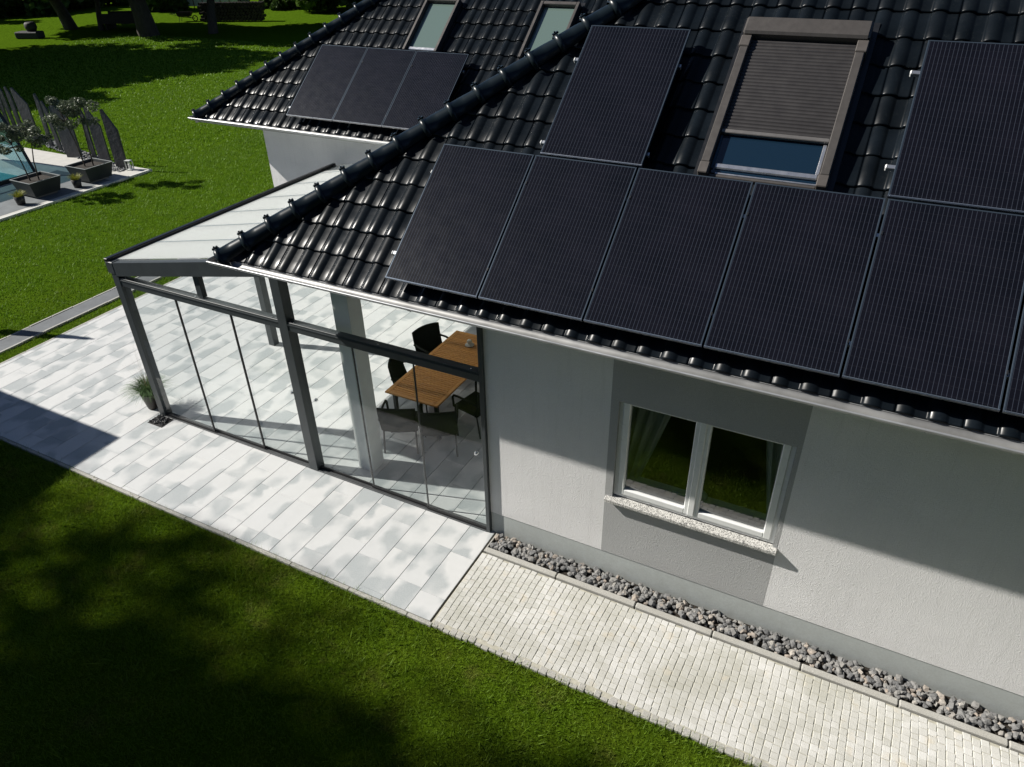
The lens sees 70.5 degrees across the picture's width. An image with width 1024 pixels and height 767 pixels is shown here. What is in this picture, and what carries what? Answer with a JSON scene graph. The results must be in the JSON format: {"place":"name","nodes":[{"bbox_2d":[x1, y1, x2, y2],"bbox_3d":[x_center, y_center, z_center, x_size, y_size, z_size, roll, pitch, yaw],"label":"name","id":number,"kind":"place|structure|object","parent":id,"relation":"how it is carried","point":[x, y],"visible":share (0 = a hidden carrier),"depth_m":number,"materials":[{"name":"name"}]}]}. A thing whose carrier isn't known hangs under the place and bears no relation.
{"place":"outdoors","nodes":[
{"label":"outdoors","id":0,"kind":"place"},
{"bbox_2d":[0,172,15,180],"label":"pool water","id":1,"kind":"structure","parent":0,"point":[3,176],"depth_m":24.20,"materials":[{"name":"teal liquid"}]},
{"bbox_2d":[0,170,108,215],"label":"pool path","id":2,"kind":"structure","parent":0,"point":[8,203],"depth_m":22.53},
{"bbox_2d":[9,189,26,205],"bbox_3d":[-14.696,-5.548,21.593,0.568,0.455,0.533,15,36,23],"label":"grass pot","id":3,"kind":"object","parent":2,"relation":"on","point":[19,198],"depth_m":21.57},
{"bbox_2d":[10,171,59,197],"bbox_3d":[-14.666,-6.124,22.426,1.008,0.512,1.008,16,37,24],"label":"planter","id":4,"kind":"object","parent":2,"relation":"on","point":[47,183],"visible":0.99,"depth_m":22.25,"materials":[{"name":"concrete"}]},
{"bbox_2d":[0,118,52,180],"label":"olive tree","id":5,"kind":"object","parent":4,"relation":"on","point":[15,133],"visible":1,"depth_m":21.65,"materials":[{"name":"green plant"}]},
{"bbox_2d":[68,173,81,187],"bbox_3d":[-13.797,-6.430,22.929,0.545,0.446,0.501,-7,33,-9],"label":"grass pot","id":6,"kind":"object","parent":2,"relation":"on","point":[75,180],"depth_m":22.88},
{"bbox_2d":[65,158,112,182],"bbox_3d":[-13.711,-6.912,23.608,1.008,0.512,1.008,15,36,23],"label":"planter","id":7,"kind":"object","parent":2,"relation":"on","point":[98,170],"visible":0.87,"depth_m":23.42,"materials":[{"name":"concrete"}]},
{"bbox_2d":[42,96,99,165],"bbox_3d":[-13.766,-7.944,22.875,1.747,2.171,1.003,-3,33,-3],"label":"olive tree","id":8,"kind":"object","parent":7,"relation":"on","point":[69,110],"visible":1,"depth_m":22.54,"materials":[{"name":"green plant"}]},
{"bbox_2d":[0,258,197,350],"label":"garden path","id":9,"kind":"structure","parent":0,"point":[14,339],"depth_m":15.51,"materials":[{"name":"grey concrete"}]},
{"bbox_2d":[96,11,134,29],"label":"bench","id":10,"kind":"object","parent":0,"point":[110,19],"visible":0.52,"depth_m":56.21,"materials":[{"name":"brown wood"}]},
{"bbox_2d":[0,277,494,620],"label":"terrace","id":11,"kind":"structure","parent":0,"point":[61,397],"depth_m":11.76,"materials":[{"name":"concrete"}]},
{"bbox_2d":[118,351,176,409],"bbox_3d":[-6.209,-0.078,12.275,1.024,1.146,1.024,15,36,23],"label":"grass pot","id":12,"kind":"object","parent":11,"relation":"on","point":[143,390],"depth_m":12.31,"materials":[{"name":"plant"}]},
{"bbox_2d":[147,414,172,427],"bbox_3d":[-5.923,0.620,12.206,0.340,0.064,0.250,15,36,23],"label":"drain bed","id":13,"kind":"object","parent":11,"relation":"on","point":[160,420],"visible":1,"depth_m":12.18,"materials":[{"name":"grey gravel"}]},
{"bbox_2d":[0,277,432,627],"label":"terrace edging","id":14,"kind":"object","parent":11,"relation":"on","point":[287,562],"visible":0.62,"depth_m":10.06,"materials":[{"name":"concrete"}]},
{"bbox_2d":[376,399,422,453],"bbox_3d":[-1.727,0.592,11.322,0.618,0.902,0.654,1,33,3],"label":"wicker armchair","id":15,"kind":"object","parent":11,"relation":"on","point":[398,420],"visible":0.83,"depth_m":10.99,"materials":[{"name":"black wicker"}]},
{"bbox_2d":[388,358,427,412],"bbox_3d":[-1.706,-0.041,12.296,0.654,0.902,0.618,4,33,8],"label":"wicker armchair","id":16,"kind":"object","parent":11,"relation":"on","point":[397,370],"visible":0.42,"depth_m":12.24,"materials":[{"name":"black wicker"}]},
{"bbox_2d":[412,322,447,353],"bbox_3d":[-1.367,-0.536,13.047,0.618,0.902,0.654,-27,41,-34],"label":"wicker armchair","id":17,"kind":"object","parent":11,"relation":"on","point":[427,339],"visible":0.52,"depth_m":13.10,"materials":[{"name":"black wicker"}]},
{"bbox_2d":[385,330,477,440],"bbox_3d":[-1.071,0.007,12.336,0.980,0.750,2.220,15,36,23],"label":"garden table","id":18,"kind":"object","parent":11,"relation":"on","point":[436,389],"visible":0.66,"depth_m":11.78,"materials":[{"name":"brown wood"}]},
{"bbox_2d":[465,339,473,346],"bbox_3d":[-0.741,-0.712,12.627,0.165,0.126,0.162,15,36,23],"label":"table ornament","id":19,"kind":"object","parent":18,"relation":"on","point":[469,343],"visible":1,"depth_m":12.60,"materials":[{"name":"ceramic"}]},
{"bbox_2d":[417,403,458,457],"bbox_3d":[-1.128,0.645,11.220,0.618,0.902,0.654,-2,33,-2],"label":"wicker armchair","id":20,"kind":"object","parent":11,"relation":"on","point":[439,424],"visible":0.91,"depth_m":10.89,"materials":[{"name":"black wicker"}]},
{"bbox_2d":[451,381,480,438],"bbox_3d":[-0.533,0.322,11.698,0.654,0.902,0.618,23,40,33],"label":"wicker armchair","id":21,"kind":"object","parent":11,"relation":"on","point":[469,404],"visible":0.44,"depth_m":11.60,"materials":[{"name":"black wicker"}]},
{"bbox_2d":[0,0,897,766],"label":"lawn","id":22,"kind":"structure","parent":0,"point":[286,26],"depth_m":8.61,"materials":[{"name":"green plant"}]},
{"bbox_2d":[0,97,9,124],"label":"slate slab","id":23,"kind":"structure","parent":22,"relation":"on","point":[2,108],"depth_m":29.56,"materials":[{"name":"grey stone"}]},
{"bbox_2d":[0,89,17,127],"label":"slate slab","id":24,"kind":"structure","parent":22,"relation":"on","point":[7,108],"depth_m":28.84,"materials":[{"name":"grey stone"}]},
{"bbox_2d":[3,86,23,131],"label":"slate slab","id":25,"kind":"structure","parent":22,"relation":"on","point":[13,106],"depth_m":28.18,"materials":[{"name":"grey stone"}]},
{"bbox_2d":[0,167,28,186],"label":"pool coping","id":26,"kind":"object","parent":22,"relation":"on","point":[11,171],"depth_m":24.61,"materials":[{"name":"stone"}]},
{"bbox_2d":[0,112,35,185],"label":"pool enclosure","id":27,"kind":"object","parent":26,"relation":"on","point":[5,181],"visible":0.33,"depth_m":23.73,"materials":[{"name":"clear glass"}]},
{"bbox_2d":[10,87,40,139],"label":"slate slab","id":28,"kind":"structure","parent":22,"relation":"on","point":[22,105],"depth_m":27.46,"materials":[{"name":"grey stone"}]},
{"bbox_2d":[14,22,44,38],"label":"stacked boulders","id":29,"kind":"object","parent":22,"relation":"on","point":[31,32],"visible":1,"depth_m":53.10,"materials":[{"name":"grey stone"}]},
{"bbox_2d":[33,93,53,145],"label":"slate slab","id":30,"kind":"structure","parent":22,"relation":"on","point":[41,114],"depth_m":26.70,"materials":[{"name":"grey stone"}]},
{"bbox_2d":[23,0,78,29],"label":"tree","id":31,"kind":"object","parent":22,"relation":"on","point":[67,21],"visible":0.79,"depth_m":56.96,"materials":[{"name":"brown plant"}]},
{"bbox_2d":[40,101,63,152],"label":"slate slab","id":32,"kind":"structure","parent":22,"relation":"on","point":[53,130],"depth_m":26.28,"materials":[{"name":"grey stone"}]},
{"bbox_2d":[48,106,65,153],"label":"slate slab","id":33,"kind":"structure","parent":22,"relation":"on","point":[57,130],"depth_m":25.98,"materials":[{"name":"grey stone"}]},
{"bbox_2d":[49,105,82,157],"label":"slate slab","id":34,"kind":"structure","parent":22,"relation":"on","point":[70,147],"depth_m":25.61,"materials":[{"name":"grey stone"}]},
{"bbox_2d":[0,143,147,217],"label":"pool deck","id":35,"kind":"structure","parent":22,"relation":"on","point":[46,161],"depth_m":25.37,"materials":[{"name":"beige stone"}]},
{"bbox_2d":[124,159,133,170],"bbox_3d":[-12.920,-7.374,24.460,0.180,0.330,0.180,5,33,9],"label":"garden lantern","id":36,"kind":"object","parent":35,"relation":"on","point":[129,165],"visible":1,"depth_m":24.43,"materials":[{"name":"white metal"}]},
{"bbox_2d":[17,125,131,171],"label":"pebbles","id":37,"kind":"object","parent":22,"relation":"on","point":[85,154],"visible":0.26,"depth_m":26.17,"materials":[{"name":"grey stone"}]},
{"bbox_2d":[0,169,151,221],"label":"deck edge","id":38,"kind":"object","parent":22,"relation":"on","point":[69,196],"visible":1,"depth_m":22.34,"materials":[{"name":"stone"}]},
{"bbox_2d":[80,110,96,157],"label":"slate slab","id":39,"kind":"structure","parent":22,"relation":"on","point":[90,142],"depth_m":25.41,"materials":[{"name":"grey stone"}]},
{"bbox_2d":[83,107,110,160],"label":"slate slab","id":40,"kind":"structure","parent":22,"relation":"on","point":[98,138],"depth_m":24.88,"materials":[{"name":"grey stone"}]},
{"bbox_2d":[94,0,104,29],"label":"tree","id":41,"kind":"object","parent":22,"relation":"on","point":[97,7],"visible":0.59,"depth_m":56.24,"materials":[{"name":"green plant"}]},
{"bbox_2d":[0,258,203,353],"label":"strip edging","id":42,"kind":"object","parent":22,"relation":"on","point":[64,322],"visible":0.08,"depth_m":15.45,"materials":[{"name":"stone"}]},
{"bbox_2d":[99,109,128,168],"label":"slate slab","id":43,"kind":"structure","parent":22,"relation":"on","point":[115,142],"depth_m":24.16,"materials":[{"name":"grey stone"}]},
{"bbox_2d":[128,0,159,36],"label":"tree","id":44,"kind":"object","parent":22,"relation":"on","point":[145,24],"visible":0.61,"depth_m":52.68,"materials":[{"name":"brown plant"}]},
{"bbox_2d":[170,11,197,21],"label":"wheelbarrow","id":45,"kind":"object","parent":22,"relation":"on","point":[184,14],"visible":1,"depth_m":60.33,"materials":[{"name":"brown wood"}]},
{"bbox_2d":[207,0,218,33],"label":"tree","id":46,"kind":"object","parent":22,"relation":"on","point":[212,22],"visible":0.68,"depth_m":53.56,"materials":[{"name":"brown plant"}]},
{"bbox_2d":[187,0,249,8],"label":"bush","id":47,"kind":"object","parent":22,"relation":"on","point":[194,3],"visible":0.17,"depth_m":67.98,"materials":[{"name":"green plant"}]},
{"bbox_2d":[197,1,265,21],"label":"woodpile","id":48,"kind":"object","parent":22,"relation":"on","point":[240,11],"visible":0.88,"depth_m":59.51,"materials":[{"name":"brown wood"}]},
{"bbox_2d":[3,437,495,621],"bbox_3d":[-4.060,-0.155,13.467,10.660,0.078,7.255,15,36,23],"label":"terrace bed","id":49,"kind":"object","parent":22,"relation":"on","point":[453,590],"visible":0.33,"depth_m":9.35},
{"bbox_2d":[259,0,300,10],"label":"bush","id":50,"kind":"object","parent":22,"relation":"on","point":[278,5],"visible":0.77,"depth_m":66.63,"materials":[{"name":"green plant"}]},
{"bbox_2d":[292,0,347,12],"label":"bush","id":51,"kind":"object","parent":22,"relation":"on","point":[309,5],"visible":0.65,"depth_m":64.16,"materials":[{"name":"green plant"}]},
{"bbox_2d":[338,0,362,11],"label":"tree","id":52,"kind":"object","parent":22,"relation":"on","point":[349,3],"visible":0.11,"depth_m":56.00,"materials":[{"name":"green plant"}]},
{"bbox_2d":[432,621,768,766],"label":"path edging","id":53,"kind":"object","parent":22,"relation":"on","point":[646,715],"visible":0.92,"depth_m":7.73,"materials":[{"name":"concrete"}]},
{"bbox_2d":[188,0,1023,719],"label":"house","id":54,"kind":"structure","parent":22,"relation":"on","point":[870,526],"depth_m":7.73,"materials":[{"name":"paint"}]},
{"bbox_2d":[104,163,491,532],"bbox_3d":[-1.982,-1.513,12.183,6.472,3.500,5.414,15,36,23],"label":"veranda","id":55,"kind":"object","parent":54,"relation":"attached to","point":[168,253],"visible":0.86,"depth_m":10.59,"materials":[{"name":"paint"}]},
{"bbox_2d":[402,0,464,51],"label":"roof window","id":56,"kind":"structure","parent":54,"relation":"in","point":[430,31],"depth_m":13.94,"materials":[{"name":"glass"}]},
{"bbox_2d":[516,1,585,60],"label":"roof window","id":57,"kind":"structure","parent":54,"relation":"in","point":[550,16],"depth_m":13.02,"materials":[{"name":"glass"}]},
{"bbox_2d":[540,140,649,159],"bbox_3d":[0.839,-2.349,7.607,1.214,0.180,0.222,15,75,23],"label":"mounting rail","id":58,"kind":"object","parent":54,"relation":"attached to","point":[543,141],"visible":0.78,"depth_m":7.74,"materials":[{"name":"metal"}]},
{"bbox_2d":[540,25,690,167],"bbox_3d":[1.099,-3.088,7.687,1.122,0.036,1.724,15,75,23],"label":"solar panel","id":59,"kind":"object","parent":58,"relation":"attached to","point":[613,101],"visible":1,"depth_m":7.66,"materials":[{"name":"black"}]},
{"bbox_2d":[574,57,681,69],"bbox_3d":[1.222,-3.356,7.872,1.214,0.180,0.222,15,75,23],"label":"mounting rail","id":60,"kind":"object","parent":54,"relation":"attached to","point":[576,60],"visible":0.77,"depth_m":7.83,"materials":[{"name":"metal"}]},
{"bbox_2d":[430,170,883,239],"bbox_3d":[2.146,-1.461,6.796,6.896,0.220,0.222,15,75,23],"label":"mounting rail","id":61,"kind":"object","parent":54,"relation":"attached to","point":[877,236],"visible":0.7,"depth_m":6.71,"materials":[{"name":"metal"}]},
{"bbox_2d":[842,199,1023,411],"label":"solar panel","id":62,"kind":"object","parent":61,"relation":"attached to","point":[939,312],"visible":1,"depth_m":5.91,"materials":[{"name":"black"}]},
{"bbox_2d":[1002,304,1023,417],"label":"solar panel","id":63,"kind":"object","parent":61,"relation":"attached to","point":[1013,404],"visible":1,"depth_m":5.54,"materials":[{"name":"black"}]},
{"bbox_2d":[391,251,1009,378],"bbox_3d":[1.765,-0.510,6.553,6.936,0.220,0.222,15,75,23],"label":"mounting rail","id":64,"kind":"object","parent":54,"relation":"attached to","point":[711,314],"visible":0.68,"depth_m":6.47,"materials":[{"name":"metal"}]},
{"bbox_2d":[385,144,534,298],"bbox_3d":[-0.556,-1.777,7.733,1.122,0.036,1.724,15,75,23],"label":"solar panel","id":65,"kind":"object","parent":64,"relation":"attached to","point":[456,227],"visible":1,"depth_m":7.70,"materials":[{"name":"black"}]},
{"bbox_2d":[478,155,636,320],"bbox_3d":[0.459,-1.508,7.285,1.122,0.036,1.724,15,75,23],"label":"solar panel","id":66,"kind":"object","parent":64,"relation":"attached to","point":[552,250],"visible":1,"depth_m":7.26,"materials":[{"name":"black"}]},
{"bbox_2d":[584,168,752,346],"bbox_3d":[1.475,-1.239,6.837,1.122,0.036,1.724,15,75,23],"label":"solar panel","id":67,"kind":"object","parent":64,"relation":"attached to","point":[663,271],"visible":1,"depth_m":6.81,"materials":[{"name":"black"}]},
{"bbox_2d":[704,182,885,376],"bbox_3d":[2.491,-0.970,6.389,1.122,0.036,1.724,15,75,23],"label":"solar panel","id":68,"kind":"object","parent":64,"relation":"attached to","point":[790,293],"visible":1,"depth_m":6.36,"materials":[{"name":"black"}]},
{"bbox_2d":[604,402,796,555],"bbox_3d":[2.076,0.804,7.928,2.079,1.700,0.548,15,36,23],"label":"window","id":69,"kind":"structure","parent":54,"relation":"in","point":[640,430],"depth_m":8.14,"materials":[{"name":"white plastic"}]},
{"bbox_2d":[693,17,880,197],"bbox_3d":[2.684,-2.737,7.128,1.490,0.205,2.200,15,75,23],"label":"roof window","id":70,"kind":"structure","parent":54,"relation":"in","point":[786,107],"depth_m":7.11,"materials":[{"name":"grey metal"}]},
{"bbox_2d":[884,164,895,171],"bbox_3d":[3.897,-1.699,6.321,1.237,0.180,0.222,15,75,23],"label":"mounting rail","id":71,"kind":"object","parent":54,"relation":"attached to","point":[889,167],"visible":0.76,"depth_m":6.50,"materials":[{"name":"metal"}]},
{"bbox_2d":[887,40,1023,214],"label":"solar panel","id":72,"kind":"object","parent":71,"relation":"attached to","point":[962,144],"visible":1,"depth_m":6.37,"materials":[{"name":"black"}]},
{"bbox_2d":[909,70,919,76],"bbox_3d":[4.260,-2.652,6.572,1.237,0.180,0.222,15,75,23],"label":"mounting rail","id":73,"kind":"object","parent":54,"relation":"attached to","point":[914,73],"visible":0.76,"depth_m":6.75,"materials":[{"name":"metal"}]},
{"bbox_2d":[484,533,1023,754],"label":"kerb","id":74,"kind":"structure","parent":22,"relation":"on","point":[893,701],"depth_m":8.16,"materials":[{"name":"concrete"}]},
{"bbox_2d":[489,533,1023,744],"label":"gravel bed","id":75,"kind":"object","parent":22,"relation":"on","point":[865,670],"visible":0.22,"depth_m":8.24,"materials":[{"name":"grey gravel"}]},
{"bbox_2d":[432,553,1023,766],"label":"sett path","id":76,"kind":"structure","parent":0,"point":[517,631],"depth_m":7.92,"materials":[{"name":"stone"}]},
{"bbox_3d":[-2.842,-4.914,13.579,3.502,0.220,0.222,15,75,23],"label":"mounting rail","id":77,"kind":"object","parent":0,"visible":0},
{"bbox_2d":[286,44,367,120],"bbox_3d":[-3.598,-5.875,14.111,1.122,0.036,1.724,15,75,23],"label":"solar panel","id":78,"kind":"object","parent":77,"relation":"attached to","point":[321,93],"visible":1,"depth_m":14.09,"materials":[{"name":"black"}]},
{"bbox_2d":[332,48,416,126],"bbox_3d":[-2.588,-5.608,13.666,1.122,0.036,1.724,15,75,23],"label":"solar panel","id":79,"kind":"object","parent":77,"relation":"attached to","point":[374,87],"visible":1,"depth_m":13.64,"materials":[{"name":"black"}]},
{"bbox_2d":[382,51,468,129],"bbox_3d":[-1.578,-5.340,13.220,1.122,0.036,1.724,15,75,23],"label":"solar panel","id":80,"kind":"object","parent":77,"relation":"attached to","point":[428,85],"visible":0.82,"depth_m":13.22,"materials":[{"name":"black"}]}
]}

